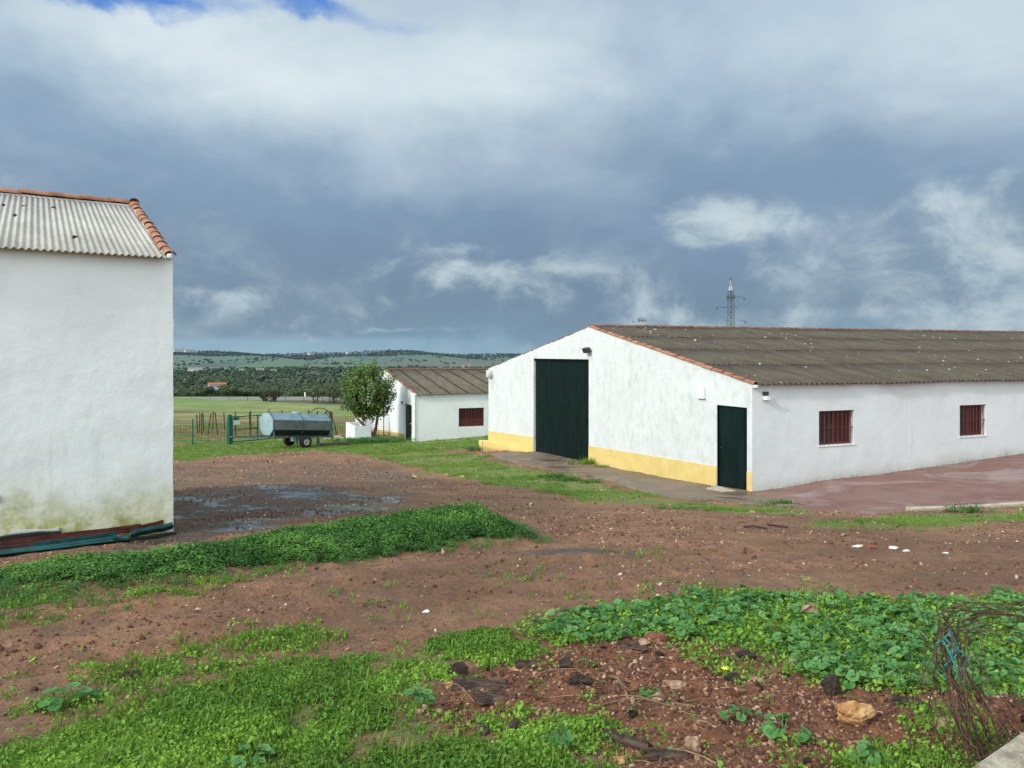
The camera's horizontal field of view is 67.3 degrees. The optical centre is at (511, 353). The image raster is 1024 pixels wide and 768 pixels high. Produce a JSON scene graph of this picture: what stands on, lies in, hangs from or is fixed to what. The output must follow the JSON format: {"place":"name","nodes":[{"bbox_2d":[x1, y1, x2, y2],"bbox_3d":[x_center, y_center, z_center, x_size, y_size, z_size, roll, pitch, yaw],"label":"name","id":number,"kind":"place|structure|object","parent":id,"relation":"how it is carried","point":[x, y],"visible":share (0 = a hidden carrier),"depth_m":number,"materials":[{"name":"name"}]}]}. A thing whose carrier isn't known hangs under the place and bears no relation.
{"place":"outdoors","nodes":[
{"label":"outdoors","id":0,"kind":"place"},
{"bbox_2d":[175,397,340,399],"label":"road","id":1,"kind":"structure","parent":0,"point":[279,398],"depth_m":205.68,"materials":[{"name":"asphalt"}]},
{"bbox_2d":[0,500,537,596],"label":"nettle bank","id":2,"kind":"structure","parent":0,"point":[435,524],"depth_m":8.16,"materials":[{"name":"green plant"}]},
{"bbox_2d":[0,350,1023,767],"bbox_3d":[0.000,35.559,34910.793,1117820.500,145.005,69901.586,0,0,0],"label":"ground","id":3,"kind":"structure","parent":0,"point":[352,618],"depth_m":7.19,"materials":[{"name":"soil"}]},
{"bbox_2d":[0,540,32,549],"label":"metal strip","id":4,"kind":"object","parent":3,"relation":"on","point":[6,545],"visible":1,"depth_m":9.15,"materials":[{"name":"red paint"}]},
{"bbox_2d":[0,524,140,542],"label":"metal strip","id":5,"kind":"object","parent":4,"relation":"on","point":[120,530],"visible":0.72,"depth_m":9.60,"materials":[{"name":"orange paint"}]},
{"bbox_2d":[0,530,60,541],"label":"metal strip","id":6,"kind":"object","parent":5,"relation":"on","point":[21,535],"visible":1,"depth_m":9.37,"materials":[{"name":"metal"}]},
{"bbox_2d":[125,520,163,532],"bbox_3d":[-4.790,2.252,10.037,0.046,0.068,0.539,0,0,36],"label":"metal strip","id":7,"kind":"object","parent":5,"relation":"on","point":[160,522],"visible":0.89,"depth_m":10.05,"materials":[{"name":"orange paint"}]},
{"bbox_2d":[0,535,129,556],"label":"metal strip","id":8,"kind":"object","parent":3,"relation":"on","point":[14,551],"visible":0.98,"depth_m":9.20,"materials":[{"name":"teal paint"}]},
{"bbox_2d":[0,531,117,549],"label":"metal strip","id":9,"kind":"object","parent":8,"relation":"on","point":[83,538],"visible":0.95,"depth_m":9.43,"materials":[{"name":"teal paint"}]},
{"bbox_2d":[37,681,102,710],"bbox_3d":[-2.238,1.739,3.880,0.286,0.106,0.200,0,0,-11],"label":"mallow plant","id":10,"kind":"object","parent":3,"relation":"on","point":[49,702],"visible":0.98,"depth_m":3.90,"materials":[{"name":"green plant"}]},
{"bbox_2d":[0,187,176,536],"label":"farm building","id":11,"kind":"structure","parent":3,"relation":"on","point":[86,362],"depth_m":9.89,"materials":[{"name":"paint"}]},
{"bbox_2d":[9,528,58,534],"bbox_3d":[-5.893,2.193,9.491,0.530,0.061,0.030,0,0,-32],"label":"metal strip","id":12,"kind":"object","parent":11,"relation":"attached to","point":[28,530],"visible":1,"depth_m":9.46,"materials":[{"name":"white metal"}]},
{"bbox_2d":[118,670,142,681],"bbox_3d":[-2.133,1.808,4.297,0.117,0.084,0.098,0,0,0],"label":"charred chunk","id":13,"kind":"object","parent":3,"relation":"on","point":[124,674],"visible":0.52,"depth_m":4.27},
{"bbox_2d":[113,531,176,540],"bbox_3d":[-4.675,2.339,9.814,0.761,0.074,0.069,0,0,-41],"label":"metal strip","id":14,"kind":"object","parent":3,"relation":"on","point":[159,535],"visible":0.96,"depth_m":9.84,"materials":[{"name":"metal"}]},
{"bbox_2d":[130,522,173,536],"bbox_3d":[-4.657,2.293,9.966,0.090,0.096,0.629,0,0,33],"label":"metal strip","id":15,"kind":"object","parent":14,"relation":"on","point":[151,529],"visible":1,"depth_m":9.96,"materials":[{"name":"teal paint"}]},
{"bbox_2d":[173,418,227,444],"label":"fence","id":16,"kind":"object","parent":3,"relation":"on","point":[193,435],"visible":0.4,"depth_m":44.18,"materials":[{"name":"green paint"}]},
{"bbox_2d":[201,386,220,396],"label":"oak tree","id":17,"kind":"object","parent":3,"relation":"on","point":[208,389],"visible":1,"depth_m":222.91,"materials":[{"name":"green plant"}]},
{"bbox_2d":[208,382,226,389],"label":"farmhouse","id":18,"kind":"object","parent":3,"relation":"on","point":[214,385],"visible":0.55,"depth_m":629.91,"materials":[{"name":"white paint"}]},
{"bbox_2d":[218,384,234,396],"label":"oak tree","id":19,"kind":"object","parent":3,"relation":"on","point":[222,387],"visible":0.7,"depth_m":231.01,"materials":[{"name":"green plant"}]},
{"bbox_2d":[225,386,242,396],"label":"oak tree","id":20,"kind":"object","parent":3,"relation":"on","point":[233,390],"visible":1,"depth_m":224.52,"materials":[{"name":"green plant"}]},
{"bbox_2d":[239,388,252,396],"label":"oak tree","id":21,"kind":"object","parent":3,"relation":"on","point":[245,393],"visible":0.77,"depth_m":233.96,"materials":[{"name":"green plant"}]},
{"bbox_2d":[221,742,275,767],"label":"mallow plant","id":22,"kind":"object","parent":3,"relation":"on","point":[266,747],"visible":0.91,"depth_m":3.17,"materials":[{"name":"green plant"}]},
{"bbox_2d":[227,414,275,444],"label":"field gate","id":23,"kind":"structure","parent":3,"relation":"on","point":[232,421],"depth_m":44.78,"materials":[{"name":"metal"}]},
{"bbox_2d":[173,379,341,396],"bbox_3d":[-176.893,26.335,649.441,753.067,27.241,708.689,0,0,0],"label":"woodland","id":24,"kind":"object","parent":3,"relation":"on","point":[286,388],"visible":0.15,"depth_m":774.22,"materials":[{"name":"plant"}]},
{"bbox_2d":[196,409,332,435],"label":"round pen","id":25,"kind":"object","parent":3,"relation":"on","point":[216,427],"visible":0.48,"depth_m":57.68,"materials":[{"name":"metal"}]},
{"bbox_2d":[259,389,279,401],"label":"bush","id":26,"kind":"object","parent":3,"relation":"on","point":[272,396],"visible":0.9,"depth_m":183.13,"materials":[{"name":"green plant"}]},
{"bbox_2d":[0,515,553,629],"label":"nettles","id":27,"kind":"object","parent":3,"relation":"on","point":[162,577],"visible":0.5,"depth_m":6.72,"materials":[{"name":"green plant"}]},
{"bbox_2d":[230,408,336,447],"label":"water bowser","id":28,"kind":"object","parent":3,"relation":"on","point":[291,429],"visible":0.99,"depth_m":41.57,"materials":[{"name":"metal"}]},
{"bbox_2d":[288,388,306,396],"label":"oak tree","id":29,"kind":"object","parent":3,"relation":"on","point":[299,392],"visible":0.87,"depth_m":257.73,"materials":[{"name":"green plant"}]},
{"bbox_2d":[0,624,642,767],"bbox_3d":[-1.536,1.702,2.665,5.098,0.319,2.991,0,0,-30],"label":"grass","id":30,"kind":"structure","parent":3,"relation":"on","point":[107,755],"depth_m":3.47,"materials":[{"name":"plant"}]},
{"bbox_2d":[306,384,339,403],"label":"bush","id":31,"kind":"object","parent":3,"relation":"on","point":[313,395],"visible":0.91,"depth_m":179.08,"materials":[{"name":"green plant"}]},
{"bbox_2d":[173,423,487,460],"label":"field grass","id":32,"kind":"structure","parent":3,"relation":"on","point":[260,450],"depth_m":42.14,"materials":[{"name":"plant"}]},
{"bbox_2d":[173,366,490,385],"bbox_3d":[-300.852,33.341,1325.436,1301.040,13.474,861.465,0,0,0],"label":"woodland","id":33,"kind":"object","parent":3,"relation":"on","point":[234,375],"visible":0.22,"depth_m":1225.18,"materials":[{"name":"plant"}]},
{"bbox_2d":[316,442,349,445],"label":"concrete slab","id":34,"kind":"structure","parent":3,"relation":"on","point":[324,444],"depth_m":44.21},
{"bbox_2d":[327,388,346,402],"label":"bush","id":35,"kind":"object","parent":3,"relation":"on","point":[336,396],"visible":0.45,"depth_m":181.77,"materials":[{"name":"green plant"}]},
{"bbox_2d":[173,354,503,367],"bbox_3d":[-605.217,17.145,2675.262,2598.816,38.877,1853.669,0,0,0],"label":"hillside woodland","id":36,"kind":"object","parent":3,"relation":"on","point":[273,358],"visible":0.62,"depth_m":2568.91,"materials":[{"name":"green plant"}]},
{"bbox_2d":[173,349,520,358],"bbox_3d":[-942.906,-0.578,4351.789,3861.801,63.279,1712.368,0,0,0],"label":"ridge woodland","id":37,"kind":"object","parent":3,"relation":"on","point":[318,356],"visible":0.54,"depth_m":4006.63,"materials":[{"name":"plant"}]},
{"bbox_2d":[346,422,370,439],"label":"water trough","id":38,"kind":"object","parent":3,"relation":"on","point":[356,429],"visible":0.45,"depth_m":46.38,"materials":[{"name":"white concrete"}]},
{"bbox_2d":[330,415,389,436],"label":"fence","id":39,"kind":"object","parent":3,"relation":"on","point":[337,427],"visible":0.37,"depth_m":50.76,"materials":[{"name":"metal"}]},
{"bbox_2d":[356,418,372,430],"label":"wall","id":40,"kind":"structure","parent":3,"relation":"on","point":[369,422],"depth_m":50.70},
{"bbox_2d":[338,356,397,437],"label":"lemon tree","id":41,"kind":"object","parent":3,"relation":"on","point":[376,403],"visible":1,"depth_m":46.02,"materials":[{"name":"green plant"}]},
{"bbox_2d":[323,435,415,442],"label":"weeds under tree","id":42,"kind":"object","parent":3,"relation":"on","point":[367,439],"visible":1,"depth_m":45.60,"materials":[{"name":"green plant"}]},
{"bbox_2d":[400,684,435,703],"bbox_3d":[-0.463,1.704,3.849,0.143,0.087,0.205,0,0,-43],"label":"mallow plant","id":43,"kind":"object","parent":3,"relation":"on","point":[429,699],"visible":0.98,"depth_m":3.84,"materials":[{"name":"green plant"}]},
{"bbox_2d":[367,368,488,441],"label":"shed","id":44,"kind":"structure","parent":3,"relation":"on","point":[439,404],"depth_m":47.41,"materials":[{"name":"white paint"}]},
{"bbox_2d":[406,404,411,439],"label":"door","id":45,"kind":"structure","parent":44,"relation":"in","point":[408,407],"depth_m":47.41,"materials":[{"name":"green paint"}]},
{"bbox_2d":[459,408,483,426],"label":"window","id":46,"kind":"structure","parent":44,"relation":"in","point":[467,416],"depth_m":47.27,"materials":[{"name":"red paint"}]},
{"bbox_2d":[433,680,473,701],"bbox_3d":[-0.293,1.732,3.980,0.023,0.046,0.358,0,0,-43],"label":"stick","id":47,"kind":"object","parent":3,"relation":"on","point":[453,684],"visible":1,"depth_m":4.00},
{"bbox_2d":[449,662,468,676],"bbox_3d":[-0.294,1.754,4.263,0.114,0.095,0.062,0,0,0],"label":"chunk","id":48,"kind":"object","parent":3,"relation":"on","point":[460,668],"visible":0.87,"depth_m":4.24,"materials":[{"name":"stone"}]},
{"bbox_2d":[463,444,482,451],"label":"weed tuft","id":49,"kind":"object","parent":3,"relation":"on","point":[469,448],"visible":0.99,"depth_m":37.84,"materials":[{"name":"green plant"}]},
{"bbox_2d":[451,676,506,691],"bbox_3d":[-0.169,1.732,4.039,0.286,0.068,0.119,2,4,4],"label":"bark slab","id":50,"kind":"object","parent":3,"relation":"on","point":[475,683],"depth_m":4.01,"materials":[{"name":"wood"}]},
{"bbox_2d":[474,721,491,736],"bbox_3d":[-0.130,1.718,3.520,0.053,0.039,0.102,5,-2,-30],"label":"bark slab","id":51,"kind":"object","parent":3,"relation":"on","point":[486,730],"depth_m":3.51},
{"bbox_2d":[474,691,516,705],"bbox_3d":[-0.080,1.725,3.859,0.215,0.058,0.087,0,4,8],"label":"bark slab","id":52,"kind":"object","parent":3,"relation":"on","point":[488,698],"depth_m":3.84,"materials":[{"name":"wood"}]},
{"bbox_2d":[0,543,998,767],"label":"thin grass","id":53,"kind":"structure","parent":3,"relation":"on","point":[875,746],"depth_m":4.52,"materials":[{"name":"plant"}]},
{"bbox_2d":[0,496,1023,767],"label":"twig litter","id":54,"kind":"object","parent":3,"relation":"on","point":[634,650],"visible":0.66,"depth_m":3.93,"materials":[{"name":"wood"}]},
{"bbox_2d":[505,717,518,730],"bbox_3d":[-0.010,1.715,3.519,0.048,0.039,0.133,4,12,24],"label":"bark slab","id":55,"kind":"object","parent":3,"relation":"on","point":[514,722],"depth_m":3.54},
{"bbox_2d":[0,508,1023,766],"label":"soil clods","id":56,"kind":"object","parent":3,"relation":"on","point":[40,646],"visible":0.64,"depth_m":6.98,"materials":[{"name":"soil"}]},
{"bbox_2d":[515,659,543,668],"bbox_3d":[0.100,1.746,4.340,0.164,0.048,0.053,0,4,-5],"label":"bark slab","id":57,"kind":"object","parent":3,"relation":"on","point":[528,663],"depth_m":4.32,"materials":[{"name":"wood"}]},
{"bbox_2d":[536,472,567,478],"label":"weed tuft","id":58,"kind":"object","parent":3,"relation":"on","point":[559,474],"visible":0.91,"depth_m":23.63,"materials":[{"name":"green plant"}]},
{"bbox_2d":[539,724,578,747],"bbox_3d":[0.199,1.640,3.291,0.153,0.081,0.189,0,0,33],"label":"mallow plant","id":59,"kind":"object","parent":3,"relation":"on","point":[566,736],"visible":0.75,"depth_m":3.26,"materials":[{"name":"green plant"}]},
{"bbox_2d":[559,657,573,667],"bbox_3d":[0.303,1.738,4.302,0.084,0.066,0.077,0,0,0],"label":"charred chunk","id":60,"kind":"object","parent":3,"relation":"on","point":[565,662],"visible":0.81,"depth_m":4.28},
{"bbox_2d":[553,475,579,481],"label":"weed tuft","id":61,"kind":"object","parent":3,"relation":"on","point":[569,478],"visible":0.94,"depth_m":22.75,"materials":[{"name":"green plant"}]},
{"bbox_2d":[535,668,608,683],"bbox_3d":[0.325,1.728,4.153,0.406,0.053,0.039,0,0,19],"label":"stick","id":62,"kind":"object","parent":3,"relation":"on","point":[567,669],"visible":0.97,"depth_m":4.17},
{"bbox_2d":[568,673,594,686],"bbox_3d":[0.362,1.736,4.078,0.159,0.088,0.076,0,0,0],"label":"charred chunk","id":63,"kind":"object","parent":3,"relation":"on","point":[579,679],"visible":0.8,"depth_m":4.05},
{"bbox_2d":[579,478,605,483],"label":"weed tuft","id":64,"kind":"object","parent":3,"relation":"on","point":[591,481],"visible":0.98,"depth_m":22.00,"materials":[{"name":"green plant"}]},
{"bbox_2d":[613,755,626,763],"bbox_3d":[0.453,1.708,3.218,0.060,0.041,0.064,0,0,0],"label":"rock","id":65,"kind":"object","parent":3,"relation":"on","point":[623,758],"visible":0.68,"depth_m":3.21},
{"bbox_2d":[608,674,638,691],"bbox_3d":[0.581,1.752,4.091,0.051,0.040,0.205,0,0,-39],"label":"stick","id":66,"kind":"object","parent":3,"relation":"on","point":[620,682],"visible":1,"depth_m":4.07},
{"bbox_2d":[603,728,651,753],"bbox_3d":[0.500,1.683,3.359,0.225,0.043,0.065,0,4,38],"label":"bark slab","id":67,"kind":"object","parent":3,"relation":"on","point":[625,740],"depth_m":3.34,"materials":[{"name":"wood"}]},
{"bbox_2d":[616,642,647,651],"bbox_3d":[0.720,1.757,4.620,0.184,0.039,0.047,0,4,18],"label":"bark slab","id":68,"kind":"object","parent":3,"relation":"on","point":[632,646],"depth_m":4.61,"materials":[{"name":"wood"}]},
{"bbox_2d":[638,638,649,644],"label":"rock","id":69,"kind":"object","parent":3,"relation":"on","point":[643,641],"visible":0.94,"depth_m":4.65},
{"bbox_2d":[623,695,667,715],"bbox_3d":[0.643,1.679,3.697,0.316,0.050,0.023,0,0,-37],"label":"stick","id":70,"kind":"object","parent":3,"relation":"on","point":[628,710],"visible":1,"depth_m":3.66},
{"bbox_2d":[602,698,689,707],"bbox_3d":[0.637,1.679,3.679,0.416,0.056,0.042,0,0,9],"label":"stick","id":71,"kind":"object","parent":3,"relation":"on","point":[642,699],"visible":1,"depth_m":3.69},
{"bbox_2d":[636,683,660,697],"bbox_3d":[0.717,1.743,3.954,0.129,0.055,0.153,0,0,30],"label":"mallow plant","id":72,"kind":"object","parent":3,"relation":"on","point":[641,689],"visible":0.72,"depth_m":3.96,"materials":[{"name":"green plant"}]},
{"bbox_2d":[493,451,813,508],"bbox_3d":[2.929,3.736,24.434,2.924,1.282,19.386,0,0,-20],"label":"concrete apron","id":73,"kind":"object","parent":3,"relation":"on","point":[666,487],"visible":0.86,"depth_m":22.52,"materials":[{"name":"concrete"}]},
{"bbox_2d":[564,456,598,464],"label":"weed tuft","id":74,"kind":"object","parent":73,"relation":"on","point":[583,462],"visible":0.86,"depth_m":27.42,"materials":[{"name":"green plant"}]},
{"bbox_2d":[707,487,735,491],"bbox_3d":[5.450,3.566,20.000,0.440,0.080,0.700,0,0,-22],"label":"drain cover","id":75,"kind":"object","parent":73,"relation":"on","point":[722,489],"visible":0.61,"depth_m":19.94,"materials":[{"name":"concrete"}]},
{"bbox_2d":[752,498,810,505],"bbox_3d":[5.708,3.154,16.290,1.318,0.213,0.537,0,0,0],"label":"weed tuft","id":76,"kind":"object","parent":73,"relation":"on","point":[778,502],"visible":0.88,"depth_m":16.29,"materials":[{"name":"green plant"}]},
{"bbox_2d":[643,632,666,642],"bbox_3d":[0.898,1.817,4.854,0.166,0.122,0.109,0,0,0],"label":"clod","id":77,"kind":"object","parent":3,"relation":"on","point":[658,636],"visible":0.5,"depth_m":4.83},
{"bbox_2d":[652,692,664,701],"bbox_3d":[0.725,1.702,3.801,0.069,0.068,0.062,0,0,24],"label":"rock","id":78,"kind":"object","parent":3,"relation":"on","point":[659,698],"visible":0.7,"depth_m":3.78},
{"bbox_2d":[647,747,687,761],"bbox_3d":[0.640,1.655,3.179,0.164,0.049,0.075,0,4,8],"label":"bark slab","id":79,"kind":"object","parent":3,"relation":"on","point":[664,754],"depth_m":3.16,"materials":[{"name":"wood"}]},
{"bbox_2d":[663,680,686,688],"bbox_3d":[0.877,1.791,4.158,0.141,0.051,0.088,0,0,0],"label":"rock","id":80,"kind":"object","parent":3,"relation":"on","point":[674,684],"visible":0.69,"depth_m":4.14,"materials":[{"name":"stone"}]},
{"bbox_2d":[683,735,700,751],"bbox_3d":[0.765,1.674,3.280,0.074,0.091,0.075,0,0,0],"label":"rock","id":81,"kind":"object","parent":3,"relation":"on","point":[692,743],"visible":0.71,"depth_m":3.26,"materials":[{"name":"stone"}]},
{"bbox_2d":[403,634,1023,767],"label":"rubble gravel","id":82,"kind":"structure","parent":3,"relation":"on","point":[758,705],"depth_m":3.79,"materials":[{"name":"gravel"}]},
{"bbox_2d":[685,698,752,710],"bbox_3d":[1.029,1.750,3.826,0.361,0.073,0.028,0,0,41],"label":"stick","id":83,"kind":"object","parent":3,"relation":"on","point":[712,699],"visible":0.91,"depth_m":3.85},
{"bbox_2d":[424,634,1021,767],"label":"weeds","id":84,"kind":"object","parent":3,"relation":"on","point":[920,710],"visible":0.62,"depth_m":3.54,"materials":[{"name":"green plant"}]},
{"bbox_2d":[716,277,745,325],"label":"electricity pylon","id":85,"kind":"object","parent":3,"relation":"on","point":[730,289],"visible":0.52,"depth_m":159.86,"materials":[{"name":"metal"}]},
{"bbox_2d":[727,687,738,695],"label":"clay rock","id":86,"kind":"object","parent":3,"relation":"on","point":[732,690],"visible":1,"depth_m":3.98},
{"bbox_2d":[723,672,743,682],"bbox_3d":[1.218,1.796,4.238,0.096,0.066,0.082,0,0,45],"label":"clod","id":87,"kind":"object","parent":3,"relation":"on","point":[729,676],"visible":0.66,"depth_m":4.23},
{"bbox_2d":[718,704,761,723],"bbox_3d":[1.090,1.720,3.670,0.170,0.085,0.179,0,0,36],"label":"mallow plant","id":88,"kind":"object","parent":3,"relation":"on","point":[743,717],"visible":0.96,"depth_m":3.66,"materials":[{"name":"green plant"}]},
{"bbox_2d":[735,650,757,659],"bbox_3d":[1.404,1.810,4.603,0.135,0.081,0.083,0,0,0],"label":"charred chunk","id":89,"kind":"object","parent":3,"relation":"on","point":[743,653],"visible":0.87,"depth_m":4.58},
{"bbox_2d":[479,324,1023,491],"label":"barn","id":90,"kind":"structure","parent":3,"relation":"on","point":[750,408],"depth_m":23.23,"materials":[{"name":"white paint"}]},
{"bbox_2d":[534,359,588,460],"bbox_3d":[1.924,2.433,30.342,0.090,4.434,5.000,0,0,-22],"label":"barn door","id":91,"kind":"structure","parent":90,"relation":"in","point":[562,385],"depth_m":30.14,"materials":[{"name":"green paint"}]},
{"bbox_2d":[717,405,746,489],"bbox_3d":[5.881,2.903,20.485,0.110,2.994,1.257,0,0,-22],"label":"side door","id":92,"kind":"structure","parent":90,"relation":"in","point":[731,420],"depth_m":20.51,"materials":[{"name":"green paint"}]},
{"bbox_2d":[818,410,854,446],"bbox_3d":[8.726,2.018,20.833,1.290,0.955,0.210,0,0,-22],"label":"window","id":93,"kind":"structure","parent":90,"relation":"in","point":[834,426],"depth_m":20.89,"materials":[{"name":"red paint"}]},
{"bbox_2d":[959,405,986,437],"bbox_3d":[13.579,1.992,22.797,1.160,0.945,0.210,0,0,-22],"label":"window","id":94,"kind":"structure","parent":90,"relation":"in","point":[970,415],"depth_m":22.85,"materials":[{"name":"red paint"}]},
{"bbox_2d":[508,582,1023,695],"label":"mallow undergrowth","id":95,"kind":"object","parent":3,"relation":"on","point":[747,628],"visible":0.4,"depth_m":4.96,"materials":[{"name":"green plant"}]},
{"bbox_2d":[800,602,818,611],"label":"dry leaf","id":96,"kind":"object","parent":95,"relation":"on","point":[807,608],"visible":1,"depth_m":5.25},
{"bbox_2d":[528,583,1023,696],"bbox_3d":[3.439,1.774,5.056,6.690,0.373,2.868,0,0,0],"label":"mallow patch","id":97,"kind":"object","parent":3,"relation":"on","point":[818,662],"visible":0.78,"depth_m":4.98,"materials":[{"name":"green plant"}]},
{"bbox_2d":[758,713,810,741],"bbox_3d":[1.206,1.664,3.422,0.223,0.074,0.237,0,0,0],"label":"mallow plant","id":98,"kind":"object","parent":3,"relation":"on","point":[769,730],"visible":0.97,"depth_m":3.38,"materials":[{"name":"green plant"}]},
{"bbox_2d":[820,674,840,696],"bbox_3d":[1.630,1.702,3.928,0.100,0.124,0.070,0,0,0],"label":"charred chunk","id":99,"kind":"object","parent":3,"relation":"on","point":[830,684],"visible":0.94,"depth_m":3.91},
{"bbox_2d":[837,700,875,725],"bbox_3d":[1.587,1.666,3.555,0.163,0.131,0.124,0,0,0],"label":"rock","id":100,"kind":"object","parent":3,"relation":"on","point":[853,712],"visible":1,"depth_m":3.52,"materials":[{"name":"stone"}]},
{"bbox_2d":[862,544,876,548],"bbox_3d":[4.149,2.252,8.949,0.183,0.068,0.105,0,0,0],"label":"brick fragment","id":101,"kind":"object","parent":3,"relation":"on","point":[870,546],"visible":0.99,"depth_m":8.92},
{"bbox_2d":[848,740,893,767],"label":"mallow plant","id":102,"kind":"object","parent":3,"relation":"on","point":[861,746],"visible":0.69,"depth_m":3.19,"materials":[{"name":"green plant"}]},
{"bbox_2d":[752,454,1023,513],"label":"concrete yard","id":103,"kind":"structure","parent":3,"relation":"on","point":[992,480],"depth_m":18.60,"materials":[{"name":"concrete"}]},
{"bbox_2d":[905,501,1023,510],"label":"yard kerb","id":104,"kind":"structure","parent":103,"relation":"on","point":[993,505],"depth_m":15.39,"materials":[{"name":"concrete"}]},
{"bbox_2d":[888,696,925,706],"bbox_3d":[1.940,1.720,3.777,0.181,0.067,0.097,0,0,0],"label":"charred chunk","id":105,"kind":"object","parent":3,"relation":"on","point":[897,698],"visible":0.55,"depth_m":3.77,"materials":[{"name":"wood"}]},
{"bbox_2d":[933,717,953,730],"bbox_3d":[1.938,1.664,3.450,0.105,0.053,0.077,0,0,27],"label":"rock","id":106,"kind":"object","parent":3,"relation":"on","point":[939,720],"visible":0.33,"depth_m":3.45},
{"bbox_2d":[905,597,1023,767],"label":"dead vine","id":107,"kind":"object","parent":3,"relation":"on","point":[947,668],"visible":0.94,"depth_m":3.22,"materials":[{"name":"plant"}]},
{"bbox_2d":[941,502,992,512],"bbox_3d":[8.585,2.950,14.562,0.954,0.246,0.515,0,0,0],"label":"weed tuft","id":108,"kind":"object","parent":3,"relation":"on","point":[971,508],"visible":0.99,"depth_m":14.56,"materials":[{"name":"green plant"}]},
{"bbox_2d":[973,732,1023,767],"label":"concrete block","id":109,"kind":"structure","parent":3,"relation":"on","point":[1010,754],"depth_m":2.81,"materials":[{"name":"concrete"}]},
{"bbox_2d":[0,0,1023,353],"label":"sky","id":110,"kind":"structure","parent":0,"point":[435,176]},
{"bbox_2d":[365,447,1023,531],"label":"verge grass","id":111,"kind":"structure","parent":0,"point":[896,518],"depth_m":18.74,"materials":[{"name":"plant"}]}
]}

